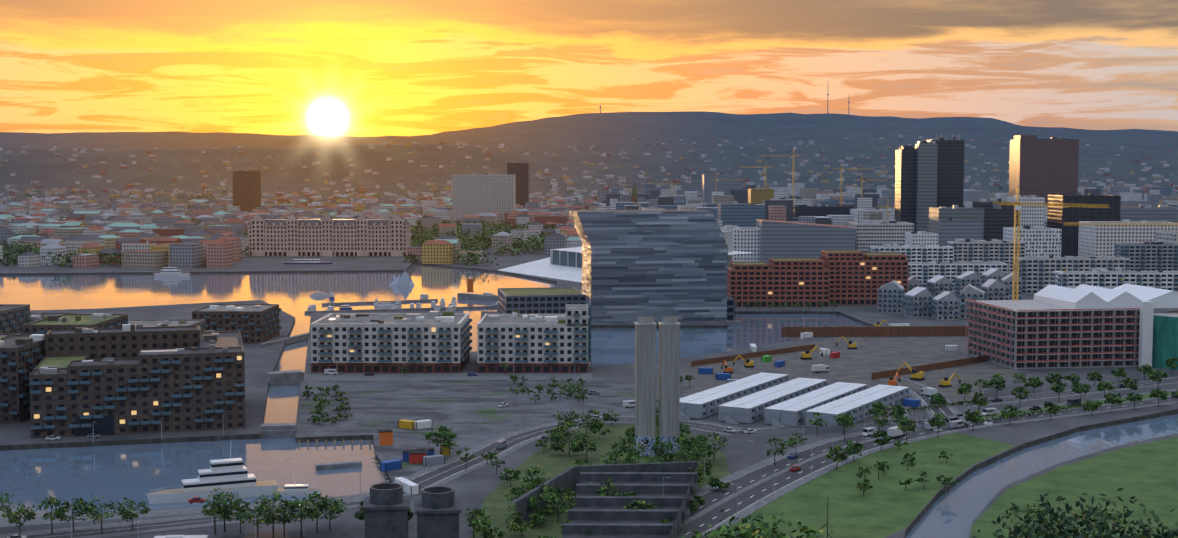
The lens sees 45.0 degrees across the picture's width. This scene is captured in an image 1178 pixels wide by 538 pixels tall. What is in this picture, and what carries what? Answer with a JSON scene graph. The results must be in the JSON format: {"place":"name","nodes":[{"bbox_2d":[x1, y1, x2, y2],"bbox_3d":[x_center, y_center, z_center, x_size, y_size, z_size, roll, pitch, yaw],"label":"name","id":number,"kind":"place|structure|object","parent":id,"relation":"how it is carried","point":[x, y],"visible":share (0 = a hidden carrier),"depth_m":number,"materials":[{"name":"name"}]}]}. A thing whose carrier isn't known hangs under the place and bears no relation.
{"place":"outdoors","nodes":[
{"label":"outdoors","id":0,"kind":"place"},
{"bbox_2d":[0,111,1177,203],"bbox_3d":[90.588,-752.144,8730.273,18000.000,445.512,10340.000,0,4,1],"label":"hills","id":1,"kind":"structure","parent":0,"point":[177,153],"depth_m":5723.21,"materials":[{"name":"green plant"}]},
{"bbox_2d":[0,264,1177,537],"bbox_3d":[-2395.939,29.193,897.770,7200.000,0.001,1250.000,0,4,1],"label":"water","id":2,"kind":"structure","parent":0,"point":[106,474],"depth_m":503.50,"materials":[{"name":"blue liquid"}]},
{"bbox_2d":[146,256,497,503],"bbox_3d":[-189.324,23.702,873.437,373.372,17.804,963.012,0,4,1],"label":"boats","id":3,"kind":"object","parent":2,"relation":"in","point":[231,474],"visible":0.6,"depth_m":477.09,"materials":[{"name":"white"}]},
{"bbox_2d":[0,204,1177,537],"bbox_3d":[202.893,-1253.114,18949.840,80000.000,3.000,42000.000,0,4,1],"label":"ground","id":4,"kind":"structure","parent":0,"point":[474,488],"depth_m":537.25,"materials":[{"name":"grey concrete"}]},
{"bbox_2d":[0,304,281,437],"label":"apartment buildings","id":5,"kind":"structure","parent":4,"relation":"on","point":[67,374],"depth_m":495.94,"materials":[{"name":"brick"}]},
{"bbox_2d":[248,214,410,255],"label":"large building","id":6,"kind":"structure","parent":4,"relation":"on","point":[327,235],"depth_m":1469.31,"materials":[{"name":"beige concrete"}]},
{"bbox_2d":[311,304,591,372],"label":"apartment buildings","id":7,"kind":"structure","parent":4,"relation":"on","point":[433,342],"depth_m":633.14,"materials":[{"name":"paint"}]},
{"bbox_2d":[0,185,1008,266],"bbox_3d":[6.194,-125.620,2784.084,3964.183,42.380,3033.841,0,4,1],"label":"foliage","id":8,"kind":"object","parent":4,"relation":"on","point":[472,243],"visible":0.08,"depth_m":1583.77,"materials":[{"name":"green plant"}]},
{"bbox_2d":[362,461,698,537],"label":"portal and shafts","id":9,"kind":"object","parent":4,"relation":"on","point":[385,507],"visible":0.98,"depth_m":358.02,"materials":[{"name":"concrete"}]},
{"bbox_2d":[0,326,1177,537],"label":"ground patches","id":10,"kind":"object","parent":4,"relation":"on","point":[887,504],"visible":0.5,"depth_m":477.85,"materials":[{"name":"green plant"}]},
{"bbox_2d":[0,135,1177,268],"bbox_3d":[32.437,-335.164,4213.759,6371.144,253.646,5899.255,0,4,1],"label":"city","id":11,"kind":"object","parent":4,"relation":"on","point":[184,241],"visible":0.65,"depth_m":2219.08,"materials":[{"name":"brick"}]},
{"bbox_2d":[0,301,1177,537],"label":"foliage","id":12,"kind":"object","parent":4,"relation":"on","point":[322,503],"depth_m":435.98,"materials":[{"name":"green plant"}]},
{"bbox_2d":[7,364,1177,537],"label":"vehicles","id":13,"kind":"object","parent":4,"relation":"on","point":[895,432],"visible":0.65,"depth_m":497.60,"materials":[{"name":"white paint"}]},
{"bbox_2d":[69,94,1163,537],"bbox_3d":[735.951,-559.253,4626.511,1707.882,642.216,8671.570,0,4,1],"label":"street furniture","id":14,"kind":"object","parent":4,"relation":"on","point":[807,430],"visible":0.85,"depth_m":489.95,"materials":[{"name":"silver metal"}]},
{"bbox_2d":[498,210,740,324],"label":"museum building","id":15,"kind":"structure","parent":4,"relation":"on","point":[657,265],"depth_m":834.98,"materials":[{"name":"silver metal"}]},
{"bbox_2d":[499,231,752,281],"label":"opera house","id":16,"kind":"structure","parent":4,"relation":"on","point":[563,263],"depth_m":1213.96,"materials":[{"name":"stone"}]},
{"bbox_2d":[634,317,680,455],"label":"vent towers","id":17,"kind":"structure","parent":4,"relation":"on","point":[669,367],"depth_m":449.20,"materials":[{"name":"concrete"}]},
{"bbox_2d":[648,179,679,195],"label":"tower crane","id":18,"kind":"object","parent":4,"relation":"on","point":[678,184],"visible":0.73,"depth_m":2186.55,"materials":[{"name":"yellow"}]},
{"bbox_2d":[377,319,960,494],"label":"site equipment","id":19,"kind":"object","parent":4,"relation":"on","point":[426,456],"visible":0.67,"depth_m":542.36,"materials":[{"name":"yellow metal"}]},
{"bbox_2d":[232,134,1177,319],"bbox_3d":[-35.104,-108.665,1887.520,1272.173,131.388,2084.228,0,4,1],"label":"buildings","id":20,"kind":"structure","parent":4,"relation":"on","point":[936,243],"depth_m":1281.00,"materials":[{"name":"white paint"}]},
{"bbox_2d":[739,163,774,188],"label":"tower crane","id":21,"kind":"object","parent":4,"relation":"on","point":[771,167],"visible":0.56,"depth_m":2086.33,"materials":[{"name":"yellow"}]},
{"bbox_2d":[762,149,803,199],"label":"tower crane","id":22,"kind":"object","parent":4,"relation":"on","point":[792,171],"visible":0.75,"depth_m":1735.63,"materials":[{"name":"yellow"}]},
{"bbox_2d":[680,372,908,426],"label":"sheds","id":23,"kind":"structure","parent":4,"relation":"on","point":[775,400],"depth_m":525.92,"materials":[{"name":"white metal"}]},
{"bbox_2d":[832,164,872,204],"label":"tower crane","id":24,"kind":"object","parent":4,"relation":"on","point":[840,178],"visible":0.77,"depth_m":1885.14,"materials":[{"name":"yellow"}]},
{"bbox_2d":[853,174,887,202],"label":"tower crane","id":25,"kind":"object","parent":4,"relation":"on","point":[862,180],"visible":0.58,"depth_m":1985.19,"materials":[{"name":"yellow"}]},
{"bbox_2d":[876,200,897,219],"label":"tower crane","id":26,"kind":"object","parent":4,"relation":"on","point":[878,208],"visible":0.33,"depth_m":1488.74,"materials":[{"name":"yellow"}]},
{"bbox_2d":[992,187,1109,300],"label":"tower crane","id":27,"kind":"object","parent":4,"relation":"on","point":[1016,206],"visible":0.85,"depth_m":688.12,"materials":[{"name":"yellow metal"}]},
{"bbox_2d":[965,283,1177,369],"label":"construction block","id":28,"kind":"structure","parent":4,"relation":"on","point":[1079,326],"depth_m":650.48,"materials":[{"name":"grey concrete"}]},
{"bbox_2d":[1064,213,1177,280],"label":"tower crane","id":29,"kind":"object","parent":4,"relation":"on","point":[1147,224],"visible":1,"depth_m":790.41,"materials":[{"name":"yellow"}]},
{"bbox_2d":[1120,202,1172,206],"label":"tower crane","id":30,"kind":"object","parent":4,"relation":"on","point":[1152,206],"visible":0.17,"depth_m":1485.21,"materials":[{"name":"yellow"}]},
{"bbox_2d":[0,376,1177,537],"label":"roads","id":31,"kind":"structure","parent":0,"point":[760,484],"depth_m":436.07,"materials":[{"name":"grey asphalt"}]},
{"bbox_2d":[0,0,1177,136],"label":"sky","id":32,"kind":"structure","parent":0,"point":[338,68],"materials":[{"name":"orange"}]},
{"bbox_2d":[681,488,1177,537],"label":"trees","id":33,"kind":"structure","parent":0,"point":[1055,526],"depth_m":94.67,"materials":[{"name":"green plant"}]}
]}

